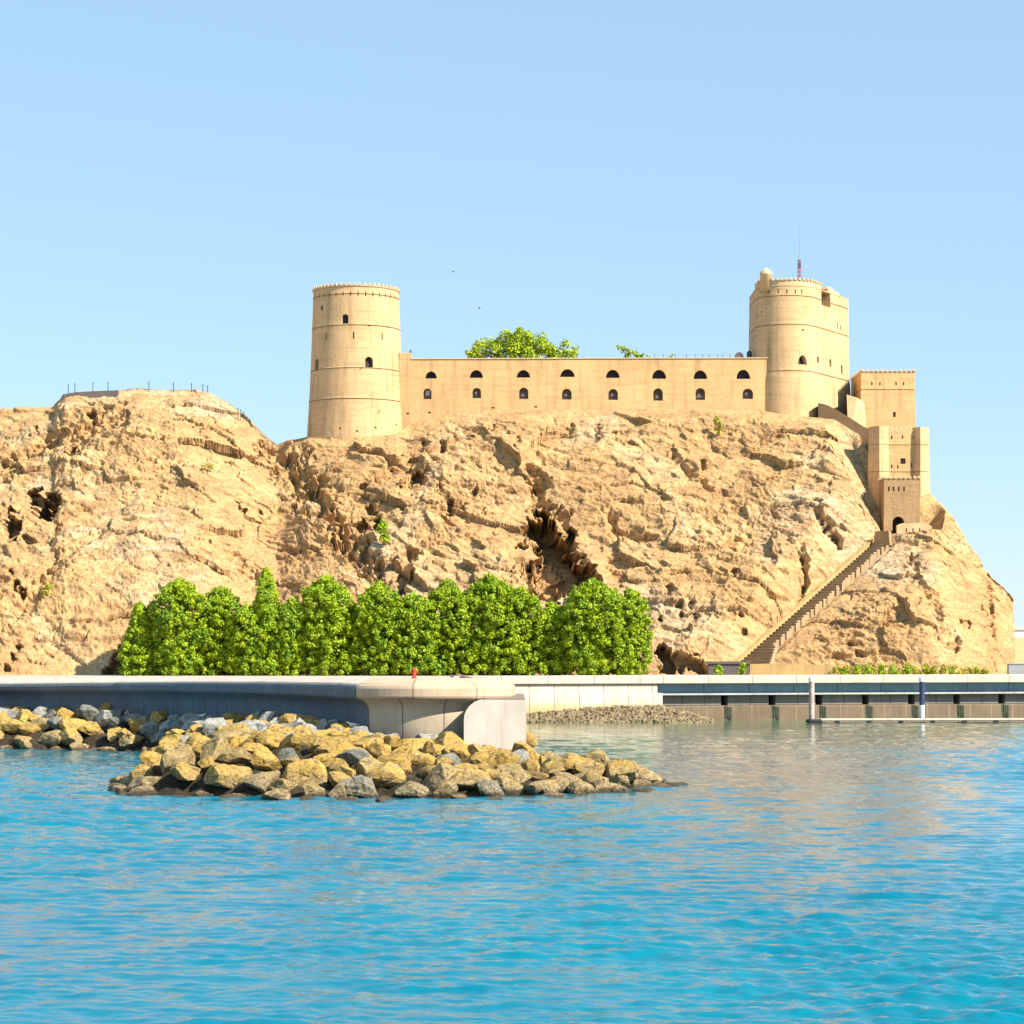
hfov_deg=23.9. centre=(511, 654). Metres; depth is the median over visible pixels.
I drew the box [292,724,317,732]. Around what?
boulder
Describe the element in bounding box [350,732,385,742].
boulder
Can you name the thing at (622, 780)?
boulder
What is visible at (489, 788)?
boulder
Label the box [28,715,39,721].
boulder
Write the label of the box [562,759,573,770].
boulder
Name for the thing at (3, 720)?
boulder
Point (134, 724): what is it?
boulder
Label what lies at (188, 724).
boulder
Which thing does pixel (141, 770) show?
boulder
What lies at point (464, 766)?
boulder
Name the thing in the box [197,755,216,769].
boulder
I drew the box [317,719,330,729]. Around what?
boulder
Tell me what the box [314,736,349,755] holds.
boulder
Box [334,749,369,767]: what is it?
boulder
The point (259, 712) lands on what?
boulder
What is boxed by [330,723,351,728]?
boulder
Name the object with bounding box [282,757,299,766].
boulder
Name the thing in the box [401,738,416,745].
boulder
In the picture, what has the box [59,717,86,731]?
boulder
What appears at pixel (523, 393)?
window
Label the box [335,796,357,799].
boulder
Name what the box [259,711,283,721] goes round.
boulder
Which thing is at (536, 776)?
boulder
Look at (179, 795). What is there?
boulder
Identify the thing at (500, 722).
concrete block
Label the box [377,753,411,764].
boulder
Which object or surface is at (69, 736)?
boulder
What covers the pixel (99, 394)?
parapet wall
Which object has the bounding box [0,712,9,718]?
boulder
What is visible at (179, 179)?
sky
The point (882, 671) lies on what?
shrub
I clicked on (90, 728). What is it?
boulder
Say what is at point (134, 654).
tree
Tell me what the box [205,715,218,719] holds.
boulder
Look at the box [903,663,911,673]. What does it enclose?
shrub
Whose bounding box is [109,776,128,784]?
boulder
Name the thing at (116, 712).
boulder
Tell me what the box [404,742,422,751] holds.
boulder
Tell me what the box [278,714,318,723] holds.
boulder
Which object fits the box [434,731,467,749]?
boulder
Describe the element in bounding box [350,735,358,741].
boulder
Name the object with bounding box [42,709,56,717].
boulder
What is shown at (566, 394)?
window
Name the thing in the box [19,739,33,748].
boulder
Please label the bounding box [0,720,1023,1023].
sea
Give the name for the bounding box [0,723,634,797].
rubble bed
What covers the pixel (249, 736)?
boulder
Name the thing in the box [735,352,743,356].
dome
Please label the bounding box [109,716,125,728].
boulder
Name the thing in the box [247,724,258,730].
boulder
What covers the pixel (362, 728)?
boulder
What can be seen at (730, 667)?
stone wall
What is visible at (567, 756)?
boulder
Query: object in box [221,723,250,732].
boulder
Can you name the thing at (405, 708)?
sea wall
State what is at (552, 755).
boulder
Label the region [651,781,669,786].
boulder
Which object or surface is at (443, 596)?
tree
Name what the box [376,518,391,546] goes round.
shrub
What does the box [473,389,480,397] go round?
window
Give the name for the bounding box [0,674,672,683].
ground
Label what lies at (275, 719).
boulder
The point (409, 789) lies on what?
boulder
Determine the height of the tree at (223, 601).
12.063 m
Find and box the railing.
[68,381,207,392]
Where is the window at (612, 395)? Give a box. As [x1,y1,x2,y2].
[608,390,617,399]
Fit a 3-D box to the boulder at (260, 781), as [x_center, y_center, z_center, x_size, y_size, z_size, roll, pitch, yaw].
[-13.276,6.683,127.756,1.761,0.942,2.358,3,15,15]
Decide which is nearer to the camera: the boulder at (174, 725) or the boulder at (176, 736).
the boulder at (176, 736)
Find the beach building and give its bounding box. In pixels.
[1014,628,1023,636]
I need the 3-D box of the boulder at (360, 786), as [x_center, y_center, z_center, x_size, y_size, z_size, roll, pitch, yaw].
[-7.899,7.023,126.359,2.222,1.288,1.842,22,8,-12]
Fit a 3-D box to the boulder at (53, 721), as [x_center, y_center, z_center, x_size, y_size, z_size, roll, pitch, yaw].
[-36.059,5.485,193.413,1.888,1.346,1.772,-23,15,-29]
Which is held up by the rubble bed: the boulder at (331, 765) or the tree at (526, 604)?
the boulder at (331, 765)
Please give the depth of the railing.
349.47 m
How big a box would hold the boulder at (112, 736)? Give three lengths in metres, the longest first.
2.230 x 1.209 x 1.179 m
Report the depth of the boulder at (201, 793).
126.65 m
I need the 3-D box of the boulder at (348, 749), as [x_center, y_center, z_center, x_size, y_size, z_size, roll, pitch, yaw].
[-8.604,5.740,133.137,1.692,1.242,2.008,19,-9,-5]
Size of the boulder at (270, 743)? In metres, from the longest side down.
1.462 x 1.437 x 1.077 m
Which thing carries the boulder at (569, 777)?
on the rubble bed
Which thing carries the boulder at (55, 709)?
on the rubble bed
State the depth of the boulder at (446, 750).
136.12 m
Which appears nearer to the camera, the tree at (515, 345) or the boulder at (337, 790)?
the boulder at (337, 790)
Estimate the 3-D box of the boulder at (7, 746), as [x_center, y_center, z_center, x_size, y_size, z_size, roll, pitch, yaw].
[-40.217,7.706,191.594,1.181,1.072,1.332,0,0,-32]
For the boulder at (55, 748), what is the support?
on the rubble bed
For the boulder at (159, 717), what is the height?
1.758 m
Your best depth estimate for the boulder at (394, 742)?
137.57 m
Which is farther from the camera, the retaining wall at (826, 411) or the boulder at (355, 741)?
the retaining wall at (826, 411)
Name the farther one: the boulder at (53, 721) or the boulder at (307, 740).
the boulder at (53, 721)
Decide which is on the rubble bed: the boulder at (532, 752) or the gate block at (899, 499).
the boulder at (532, 752)
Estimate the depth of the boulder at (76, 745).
189.76 m
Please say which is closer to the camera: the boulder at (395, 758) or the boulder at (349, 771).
the boulder at (349, 771)
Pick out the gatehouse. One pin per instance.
(897, 452)
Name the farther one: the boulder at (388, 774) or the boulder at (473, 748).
the boulder at (473, 748)
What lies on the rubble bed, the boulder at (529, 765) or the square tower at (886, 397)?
the boulder at (529, 765)
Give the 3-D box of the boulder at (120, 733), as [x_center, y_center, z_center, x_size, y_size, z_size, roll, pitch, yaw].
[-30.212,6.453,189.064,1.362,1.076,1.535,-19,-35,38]
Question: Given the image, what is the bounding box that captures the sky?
[0,0,1023,627]
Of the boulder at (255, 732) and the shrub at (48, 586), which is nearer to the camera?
the boulder at (255, 732)
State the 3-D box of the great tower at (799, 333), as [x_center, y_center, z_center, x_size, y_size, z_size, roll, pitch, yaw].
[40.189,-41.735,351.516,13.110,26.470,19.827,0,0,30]
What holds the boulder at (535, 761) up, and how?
on the rubble bed
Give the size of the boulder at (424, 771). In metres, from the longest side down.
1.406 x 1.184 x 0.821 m
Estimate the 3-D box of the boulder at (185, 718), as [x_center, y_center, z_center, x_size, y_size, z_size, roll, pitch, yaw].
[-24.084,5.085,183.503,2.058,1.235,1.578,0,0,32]
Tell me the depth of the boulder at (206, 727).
153.34 m
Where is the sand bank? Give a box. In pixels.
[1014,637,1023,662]
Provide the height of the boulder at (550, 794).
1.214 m
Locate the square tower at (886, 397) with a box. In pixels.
[850,369,915,428]
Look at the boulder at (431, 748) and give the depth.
135.60 m
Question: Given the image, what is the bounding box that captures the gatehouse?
[868,426,929,507]
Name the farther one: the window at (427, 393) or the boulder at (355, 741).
the window at (427, 393)
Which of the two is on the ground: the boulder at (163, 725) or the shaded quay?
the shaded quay
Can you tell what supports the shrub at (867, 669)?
on the ground
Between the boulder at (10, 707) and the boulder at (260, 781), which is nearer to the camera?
the boulder at (260, 781)
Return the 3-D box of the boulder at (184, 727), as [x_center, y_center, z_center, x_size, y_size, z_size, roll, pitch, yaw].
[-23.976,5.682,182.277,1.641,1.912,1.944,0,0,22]
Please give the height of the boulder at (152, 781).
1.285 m
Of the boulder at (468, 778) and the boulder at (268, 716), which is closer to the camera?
the boulder at (468, 778)
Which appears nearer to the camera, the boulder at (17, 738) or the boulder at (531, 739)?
the boulder at (531, 739)
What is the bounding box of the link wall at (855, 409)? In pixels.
[847,395,866,427]
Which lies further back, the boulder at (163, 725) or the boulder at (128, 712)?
the boulder at (128, 712)
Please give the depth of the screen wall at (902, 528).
327.60 m
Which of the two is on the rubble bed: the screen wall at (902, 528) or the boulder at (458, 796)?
the boulder at (458, 796)
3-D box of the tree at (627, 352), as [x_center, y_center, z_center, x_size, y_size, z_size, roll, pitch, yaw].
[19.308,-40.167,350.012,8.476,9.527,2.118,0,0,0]
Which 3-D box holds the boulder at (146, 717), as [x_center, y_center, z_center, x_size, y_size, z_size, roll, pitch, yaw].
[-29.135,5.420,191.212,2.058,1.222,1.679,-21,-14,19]
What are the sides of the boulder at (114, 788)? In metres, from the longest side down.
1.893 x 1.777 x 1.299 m
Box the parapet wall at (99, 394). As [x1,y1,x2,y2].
[58,390,118,402]
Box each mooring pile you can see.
[806,675,821,722]
[919,675,924,717]
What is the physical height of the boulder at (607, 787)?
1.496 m
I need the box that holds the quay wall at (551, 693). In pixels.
[450,675,662,719]
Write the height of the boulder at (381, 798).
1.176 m
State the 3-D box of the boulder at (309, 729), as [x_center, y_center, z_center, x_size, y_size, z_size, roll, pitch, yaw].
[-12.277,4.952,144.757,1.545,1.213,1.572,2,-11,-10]
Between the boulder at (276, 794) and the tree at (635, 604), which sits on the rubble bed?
the boulder at (276, 794)
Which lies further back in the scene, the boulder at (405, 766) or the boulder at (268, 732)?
the boulder at (268, 732)
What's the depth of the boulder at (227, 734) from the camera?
139.08 m
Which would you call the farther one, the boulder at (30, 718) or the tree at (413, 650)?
the tree at (413, 650)
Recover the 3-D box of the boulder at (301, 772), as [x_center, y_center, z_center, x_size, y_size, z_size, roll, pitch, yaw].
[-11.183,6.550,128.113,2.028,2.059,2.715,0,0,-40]
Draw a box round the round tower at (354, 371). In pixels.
[307,283,401,437]
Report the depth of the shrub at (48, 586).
302.49 m
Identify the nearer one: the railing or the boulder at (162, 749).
the boulder at (162, 749)
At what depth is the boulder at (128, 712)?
192.86 m
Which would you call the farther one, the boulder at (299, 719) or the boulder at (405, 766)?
the boulder at (299, 719)
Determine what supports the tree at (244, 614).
on the ground
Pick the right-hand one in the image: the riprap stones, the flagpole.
the flagpole
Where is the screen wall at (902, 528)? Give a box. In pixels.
[896,522,931,533]
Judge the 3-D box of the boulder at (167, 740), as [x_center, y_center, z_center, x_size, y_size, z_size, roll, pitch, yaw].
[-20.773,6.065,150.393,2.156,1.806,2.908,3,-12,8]
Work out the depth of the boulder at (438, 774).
127.73 m
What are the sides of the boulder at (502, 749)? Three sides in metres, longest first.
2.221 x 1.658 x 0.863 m
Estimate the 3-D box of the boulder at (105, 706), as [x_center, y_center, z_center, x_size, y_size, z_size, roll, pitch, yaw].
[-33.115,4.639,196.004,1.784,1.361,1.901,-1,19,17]
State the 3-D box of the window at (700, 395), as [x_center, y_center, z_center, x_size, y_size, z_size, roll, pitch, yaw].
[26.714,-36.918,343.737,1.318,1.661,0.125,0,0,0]
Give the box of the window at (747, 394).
[743,389,751,398]
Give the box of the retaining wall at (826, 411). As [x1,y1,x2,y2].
[818,403,868,449]
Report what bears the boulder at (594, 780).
on the rubble bed
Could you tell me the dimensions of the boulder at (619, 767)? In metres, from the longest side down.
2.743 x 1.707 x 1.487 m
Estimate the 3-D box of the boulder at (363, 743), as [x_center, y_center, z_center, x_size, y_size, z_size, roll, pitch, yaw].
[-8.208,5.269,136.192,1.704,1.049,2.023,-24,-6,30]
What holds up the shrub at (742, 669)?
on the ground
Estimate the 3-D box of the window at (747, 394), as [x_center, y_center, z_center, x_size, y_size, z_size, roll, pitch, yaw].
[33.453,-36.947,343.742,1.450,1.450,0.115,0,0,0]
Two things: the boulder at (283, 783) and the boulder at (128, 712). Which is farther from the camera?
the boulder at (128, 712)
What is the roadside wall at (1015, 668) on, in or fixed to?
on the ground
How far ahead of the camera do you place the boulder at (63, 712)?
194.50 m
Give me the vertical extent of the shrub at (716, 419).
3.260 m
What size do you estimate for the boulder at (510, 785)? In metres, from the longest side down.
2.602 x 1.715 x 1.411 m
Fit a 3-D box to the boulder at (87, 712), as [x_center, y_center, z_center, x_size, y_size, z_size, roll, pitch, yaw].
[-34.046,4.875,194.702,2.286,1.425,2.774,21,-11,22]
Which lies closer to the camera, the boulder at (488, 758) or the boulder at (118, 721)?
the boulder at (488, 758)
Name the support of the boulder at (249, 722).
on the rubble bed
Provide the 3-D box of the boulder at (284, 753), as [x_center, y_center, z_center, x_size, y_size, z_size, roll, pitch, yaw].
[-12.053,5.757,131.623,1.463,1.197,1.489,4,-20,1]
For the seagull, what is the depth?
151.10 m
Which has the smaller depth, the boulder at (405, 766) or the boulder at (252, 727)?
the boulder at (405, 766)
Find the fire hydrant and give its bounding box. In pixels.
[410,668,418,678]
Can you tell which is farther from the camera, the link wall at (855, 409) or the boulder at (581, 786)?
the link wall at (855, 409)
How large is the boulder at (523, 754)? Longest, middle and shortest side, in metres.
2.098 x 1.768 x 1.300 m
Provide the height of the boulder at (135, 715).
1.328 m
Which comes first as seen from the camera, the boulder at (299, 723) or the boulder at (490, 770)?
the boulder at (490, 770)
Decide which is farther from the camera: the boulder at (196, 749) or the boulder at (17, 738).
the boulder at (17, 738)
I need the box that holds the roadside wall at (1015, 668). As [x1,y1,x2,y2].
[1005,663,1023,673]
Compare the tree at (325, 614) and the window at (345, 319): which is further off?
the window at (345, 319)
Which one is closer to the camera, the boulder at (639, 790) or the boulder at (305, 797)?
the boulder at (305, 797)
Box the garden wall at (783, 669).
[749,663,840,674]
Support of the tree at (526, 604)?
on the ground
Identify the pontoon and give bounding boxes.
[818,718,1023,722]
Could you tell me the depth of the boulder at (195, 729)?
157.63 m
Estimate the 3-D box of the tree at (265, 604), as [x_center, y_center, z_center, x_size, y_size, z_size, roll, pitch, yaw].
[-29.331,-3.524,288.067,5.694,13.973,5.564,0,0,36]
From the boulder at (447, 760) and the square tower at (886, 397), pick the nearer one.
the boulder at (447, 760)
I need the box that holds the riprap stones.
[526,704,713,722]
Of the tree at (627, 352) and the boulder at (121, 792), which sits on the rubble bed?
the boulder at (121, 792)
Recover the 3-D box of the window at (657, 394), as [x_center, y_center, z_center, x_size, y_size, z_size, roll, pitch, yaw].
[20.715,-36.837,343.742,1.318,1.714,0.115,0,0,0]
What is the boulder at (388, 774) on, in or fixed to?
on the rubble bed
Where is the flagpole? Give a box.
[797,226,801,279]
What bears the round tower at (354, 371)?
on the hill
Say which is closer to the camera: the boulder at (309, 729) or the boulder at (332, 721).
the boulder at (309, 729)
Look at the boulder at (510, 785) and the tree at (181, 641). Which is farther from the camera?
the tree at (181, 641)
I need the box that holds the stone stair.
[735,531,891,663]
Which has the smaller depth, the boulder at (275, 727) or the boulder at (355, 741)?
the boulder at (355, 741)
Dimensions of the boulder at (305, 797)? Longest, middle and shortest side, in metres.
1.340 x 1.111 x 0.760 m
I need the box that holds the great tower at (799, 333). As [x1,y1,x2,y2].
[749,267,849,417]
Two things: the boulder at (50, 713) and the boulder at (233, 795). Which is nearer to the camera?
the boulder at (233, 795)
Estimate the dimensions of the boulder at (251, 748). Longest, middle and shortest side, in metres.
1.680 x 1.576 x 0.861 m
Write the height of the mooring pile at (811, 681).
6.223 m
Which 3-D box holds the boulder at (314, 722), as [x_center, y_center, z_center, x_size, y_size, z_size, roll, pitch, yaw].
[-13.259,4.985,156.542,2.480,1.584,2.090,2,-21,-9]
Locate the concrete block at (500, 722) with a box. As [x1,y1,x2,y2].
[464,693,525,749]
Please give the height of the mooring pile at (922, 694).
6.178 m
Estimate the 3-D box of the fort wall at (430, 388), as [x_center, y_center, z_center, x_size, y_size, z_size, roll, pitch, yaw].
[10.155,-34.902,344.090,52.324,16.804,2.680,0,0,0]
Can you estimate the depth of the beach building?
640.00 m
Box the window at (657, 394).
[653,389,661,400]
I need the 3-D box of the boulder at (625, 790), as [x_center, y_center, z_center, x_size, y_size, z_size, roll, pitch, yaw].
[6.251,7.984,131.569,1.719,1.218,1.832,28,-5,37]
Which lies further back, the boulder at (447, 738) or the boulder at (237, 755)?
the boulder at (447, 738)
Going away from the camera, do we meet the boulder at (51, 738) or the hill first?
the boulder at (51, 738)
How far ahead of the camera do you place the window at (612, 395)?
343.71 m
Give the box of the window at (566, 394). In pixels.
[562,389,570,398]
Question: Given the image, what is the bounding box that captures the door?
[893,518,901,533]
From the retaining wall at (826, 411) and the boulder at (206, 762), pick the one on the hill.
the retaining wall at (826, 411)
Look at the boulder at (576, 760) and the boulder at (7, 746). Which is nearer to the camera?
the boulder at (576, 760)
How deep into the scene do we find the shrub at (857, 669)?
294.83 m
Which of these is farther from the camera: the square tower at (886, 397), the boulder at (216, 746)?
the square tower at (886, 397)
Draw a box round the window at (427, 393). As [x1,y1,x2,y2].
[424,389,430,398]
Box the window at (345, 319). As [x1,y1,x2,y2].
[343,315,347,323]
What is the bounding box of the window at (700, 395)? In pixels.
[696,389,704,399]
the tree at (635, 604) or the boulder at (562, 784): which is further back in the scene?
the tree at (635, 604)
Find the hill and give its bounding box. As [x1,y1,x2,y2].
[0,388,1014,674]
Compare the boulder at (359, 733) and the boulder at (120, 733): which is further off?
the boulder at (120, 733)
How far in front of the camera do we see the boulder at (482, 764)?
130.59 m
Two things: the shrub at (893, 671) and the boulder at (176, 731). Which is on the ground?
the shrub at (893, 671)
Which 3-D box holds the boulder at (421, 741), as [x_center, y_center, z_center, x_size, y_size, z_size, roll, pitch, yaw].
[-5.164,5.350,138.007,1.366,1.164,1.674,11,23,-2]
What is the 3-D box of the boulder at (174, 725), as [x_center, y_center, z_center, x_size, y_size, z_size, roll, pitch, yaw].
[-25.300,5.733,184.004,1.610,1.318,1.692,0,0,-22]
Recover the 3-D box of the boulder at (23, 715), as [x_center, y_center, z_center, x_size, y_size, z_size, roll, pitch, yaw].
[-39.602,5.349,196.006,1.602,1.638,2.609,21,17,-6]
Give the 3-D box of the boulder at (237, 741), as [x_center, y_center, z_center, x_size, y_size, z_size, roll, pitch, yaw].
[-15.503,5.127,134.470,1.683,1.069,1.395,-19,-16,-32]
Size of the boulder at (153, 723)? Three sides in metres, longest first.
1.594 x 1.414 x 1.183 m
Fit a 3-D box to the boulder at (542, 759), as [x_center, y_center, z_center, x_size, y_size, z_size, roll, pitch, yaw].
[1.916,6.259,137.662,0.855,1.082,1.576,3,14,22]
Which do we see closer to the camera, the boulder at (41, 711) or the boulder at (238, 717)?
the boulder at (238, 717)
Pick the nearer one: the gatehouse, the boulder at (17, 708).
the boulder at (17, 708)
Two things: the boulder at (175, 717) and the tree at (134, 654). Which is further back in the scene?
the tree at (134, 654)
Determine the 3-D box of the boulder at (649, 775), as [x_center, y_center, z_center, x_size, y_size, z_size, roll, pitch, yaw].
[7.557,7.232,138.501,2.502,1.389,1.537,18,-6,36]
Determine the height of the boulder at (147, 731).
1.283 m
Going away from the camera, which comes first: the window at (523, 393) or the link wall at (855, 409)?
the window at (523, 393)
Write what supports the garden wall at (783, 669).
on the ground
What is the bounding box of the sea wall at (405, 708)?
[0,675,514,739]
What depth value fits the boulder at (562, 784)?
130.59 m
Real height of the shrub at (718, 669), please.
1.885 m
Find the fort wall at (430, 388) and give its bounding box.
[399,350,767,429]
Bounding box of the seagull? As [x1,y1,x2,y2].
[346,721,359,727]
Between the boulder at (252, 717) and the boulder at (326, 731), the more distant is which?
the boulder at (252, 717)
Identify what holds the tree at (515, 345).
on the hill
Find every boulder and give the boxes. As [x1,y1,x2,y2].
[0,707,17,718]
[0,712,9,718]
[0,716,10,729]
[0,730,4,739]
[0,745,12,748]
[1,719,22,734]
[3,705,14,708]
[11,706,26,711]
[14,709,33,721]
[14,735,32,744]
[17,721,40,735]
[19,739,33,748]
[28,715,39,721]
[30,717,50,729]
[32,706,49,716]
[38,729,61,746]
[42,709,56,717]
[47,716,61,729]
[48,746,61,749]
[50,706,66,711]
[56,707,79,717]
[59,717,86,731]
[60,726,82,745]
[69,741,88,750]
[77,704,99,721]
[77,721,104,735]
[94,710,112,729]
[95,709,123,717]
[97,746,118,750]
[98,702,111,710]
[107,727,120,742]
[107,785,126,791]
[108,783,125,787]
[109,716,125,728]
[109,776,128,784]
[115,728,130,738]
[115,789,127,794]
[119,733,145,747]
[122,709,137,716]
[124,713,144,725]
[124,776,160,791]
[126,764,153,786]
[126,786,157,795]
[129,718,146,733]
[138,714,150,721]
[139,725,158,738]
[139,747,150,752]
[140,721,158,733]
[140,751,161,768]
[148,743,176,754]
[149,710,167,723]
[150,728,169,745]
[158,737,179,745]
[159,720,172,729]
[160,734,182,740]
[160,744,197,773]
[166,795,190,796]
[167,714,180,720]
[167,721,183,729]
[169,729,183,734]
[169,762,200,780]
[179,713,204,722]
[179,735,190,741]
[180,717,199,730]
[185,733,210,745]
[186,721,199,729]
[189,727,203,735]
[190,724,201,728]
[191,791,213,795]
[192,739,210,757]
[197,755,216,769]
[200,734,230,759]
[202,718,227,726]
[202,723,216,735]
[203,764,252,787]
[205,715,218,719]
[205,730,242,738]
[215,748,251,763]
[220,793,245,797]
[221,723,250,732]
[223,713,246,722]
[226,719,235,723]
[227,736,248,748]
[238,719,265,724]
[238,733,253,742]
[242,742,267,753]
[242,770,280,792]
[244,714,259,720]
[245,709,264,718]
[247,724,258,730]
[249,729,260,735]
[251,748,282,770]
[253,729,275,742]
[255,735,281,750]
[258,723,277,731]
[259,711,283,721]
[261,788,290,800]
[267,724,285,731]
[267,778,292,790]
[269,716,279,722]
[270,734,284,739]
[273,728,310,735]
[277,747,298,764]
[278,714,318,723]
[279,733,300,751]
[280,723,293,727]
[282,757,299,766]
[283,758,326,789]
[288,720,319,725]
[290,717,305,725]
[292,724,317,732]
[293,722,316,728]
[299,794,313,799]
[300,734,322,746]
[303,726,313,733]
[303,783,324,796]
[308,735,331,752]
[313,753,338,763]
[314,728,337,734]
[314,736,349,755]
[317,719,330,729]
[323,758,348,781]
[325,727,350,739]
[328,719,341,724]
[328,771,350,786]
[328,783,346,797]
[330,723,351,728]
[332,765,355,776]
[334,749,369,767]
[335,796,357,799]
[340,775,378,797]
[343,747,371,755]
[350,730,368,737]
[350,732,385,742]
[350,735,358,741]
[351,726,368,732]
[351,738,365,743]
[351,757,382,775]
[353,737,383,748]
[365,743,390,758]
[365,761,405,786]
[375,796,392,801]
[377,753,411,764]
[383,735,402,751]
[391,745,421,761]
[395,781,428,797]
[396,761,411,773]
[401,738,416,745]
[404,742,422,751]
[412,737,432,746]
[412,753,435,766]
[415,733,437,738]
[418,765,435,777]
[422,741,438,756]
[422,763,461,793]
[432,778,457,798]
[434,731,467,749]
[434,757,454,765]
[435,744,446,756]
[436,752,461,765]
[441,741,464,753]
[450,745,469,762]
[450,794,467,798]
[452,769,490,789]
[455,763,477,769]
[468,743,490,756]
[469,752,496,767]
[471,758,485,763]
[475,762,487,766]
[476,780,503,796]
[477,765,497,775]
[482,745,496,752]
[485,797,503,799]
[490,772,522,795]
[492,751,502,757]
[495,752,520,764]
[496,764,531,783]
[497,748,511,751]
[511,741,539,758]
[512,749,528,763]
[521,759,540,771]
[522,761,537,770]
[522,781,542,795]
[526,732,537,746]
[526,770,549,780]
[533,780,557,793]
[537,754,561,760]
[538,755,546,765]
[540,760,565,777]
[540,792,563,796]
[541,757,564,767]
[547,776,569,792]
[552,772,580,782]
[561,753,572,758]
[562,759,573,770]
[567,780,596,793]
[568,755,593,773]
[572,761,604,775]
[574,771,596,779]
[582,749,609,763]
[582,772,608,786]
[595,782,621,792]
[603,759,639,783]
[610,775,629,787]
[622,786,629,792]
[630,788,650,791]
[634,779,651,786]
[637,768,663,783]
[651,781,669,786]
[665,781,688,784]
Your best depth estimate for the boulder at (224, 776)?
128.08 m
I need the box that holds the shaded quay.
[658,674,1023,719]
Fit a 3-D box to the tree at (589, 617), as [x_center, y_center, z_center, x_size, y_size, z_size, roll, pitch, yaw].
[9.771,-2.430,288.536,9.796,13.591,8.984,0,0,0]
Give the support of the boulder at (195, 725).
on the rubble bed
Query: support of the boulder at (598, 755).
on the rubble bed
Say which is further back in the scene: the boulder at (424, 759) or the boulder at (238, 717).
the boulder at (238, 717)
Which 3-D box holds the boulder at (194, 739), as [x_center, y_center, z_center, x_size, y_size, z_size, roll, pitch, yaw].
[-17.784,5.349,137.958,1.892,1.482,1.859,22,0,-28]
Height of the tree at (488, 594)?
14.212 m
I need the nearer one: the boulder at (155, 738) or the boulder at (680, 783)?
the boulder at (680, 783)
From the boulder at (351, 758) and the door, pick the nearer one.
the boulder at (351, 758)
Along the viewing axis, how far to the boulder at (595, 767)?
136.10 m
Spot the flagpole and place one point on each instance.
(799, 265)
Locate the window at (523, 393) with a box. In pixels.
[519,388,527,398]
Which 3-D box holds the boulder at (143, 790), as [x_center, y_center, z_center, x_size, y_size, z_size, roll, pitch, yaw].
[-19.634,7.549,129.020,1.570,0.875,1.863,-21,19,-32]
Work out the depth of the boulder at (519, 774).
129.96 m
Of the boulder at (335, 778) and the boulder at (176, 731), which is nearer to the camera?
the boulder at (335, 778)
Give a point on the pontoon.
(902, 720)
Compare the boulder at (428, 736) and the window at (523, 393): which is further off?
the window at (523, 393)
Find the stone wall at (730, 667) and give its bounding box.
[706,661,750,674]
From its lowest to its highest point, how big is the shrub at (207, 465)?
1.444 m
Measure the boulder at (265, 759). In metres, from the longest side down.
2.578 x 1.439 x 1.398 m
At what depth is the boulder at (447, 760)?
130.42 m
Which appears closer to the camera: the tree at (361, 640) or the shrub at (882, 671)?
the tree at (361, 640)
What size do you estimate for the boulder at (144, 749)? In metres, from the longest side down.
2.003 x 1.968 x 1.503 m
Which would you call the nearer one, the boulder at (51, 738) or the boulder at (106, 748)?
the boulder at (106, 748)
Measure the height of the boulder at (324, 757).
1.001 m
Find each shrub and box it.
[40,582,54,596]
[201,463,213,469]
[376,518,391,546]
[713,415,724,438]
[713,664,722,674]
[738,662,747,674]
[840,667,847,674]
[853,665,860,674]
[863,664,873,674]
[877,665,885,674]
[890,665,899,674]
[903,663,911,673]
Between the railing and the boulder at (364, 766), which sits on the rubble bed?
the boulder at (364, 766)
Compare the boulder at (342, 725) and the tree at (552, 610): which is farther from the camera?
the tree at (552, 610)
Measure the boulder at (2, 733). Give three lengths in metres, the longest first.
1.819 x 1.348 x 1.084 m
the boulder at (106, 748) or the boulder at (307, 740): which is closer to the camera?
the boulder at (307, 740)
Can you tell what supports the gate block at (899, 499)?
on the hill
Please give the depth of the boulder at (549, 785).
129.13 m
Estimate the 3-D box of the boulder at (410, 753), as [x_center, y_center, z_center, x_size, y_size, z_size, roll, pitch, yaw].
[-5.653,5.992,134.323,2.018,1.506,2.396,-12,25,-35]
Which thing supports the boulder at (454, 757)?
on the rubble bed
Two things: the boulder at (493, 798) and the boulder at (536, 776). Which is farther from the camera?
the boulder at (536, 776)
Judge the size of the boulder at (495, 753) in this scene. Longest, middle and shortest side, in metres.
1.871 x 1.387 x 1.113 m
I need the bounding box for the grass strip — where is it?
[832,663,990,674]
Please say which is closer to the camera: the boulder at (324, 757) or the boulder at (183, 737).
the boulder at (324, 757)
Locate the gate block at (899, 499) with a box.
[878,476,920,533]
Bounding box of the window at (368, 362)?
[365,357,371,366]
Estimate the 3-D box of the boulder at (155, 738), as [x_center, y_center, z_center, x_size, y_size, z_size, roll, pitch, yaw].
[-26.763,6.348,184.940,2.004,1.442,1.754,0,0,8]
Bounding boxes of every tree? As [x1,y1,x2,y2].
[117,601,166,675]
[145,576,213,675]
[192,585,242,675]
[222,601,263,675]
[241,566,290,675]
[268,597,311,675]
[288,575,356,675]
[335,608,371,675]
[349,579,408,675]
[383,591,442,675]
[420,578,472,675]
[455,573,523,675]
[465,327,578,357]
[496,586,548,675]
[532,600,573,675]
[554,577,632,675]
[611,587,653,674]
[616,344,673,357]
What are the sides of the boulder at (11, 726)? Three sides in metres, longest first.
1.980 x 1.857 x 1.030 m
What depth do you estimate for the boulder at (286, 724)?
149.97 m
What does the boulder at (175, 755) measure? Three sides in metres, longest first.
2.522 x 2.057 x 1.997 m
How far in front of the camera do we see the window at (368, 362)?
339.54 m
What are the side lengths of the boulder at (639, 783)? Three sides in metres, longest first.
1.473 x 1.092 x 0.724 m
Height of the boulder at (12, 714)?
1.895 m

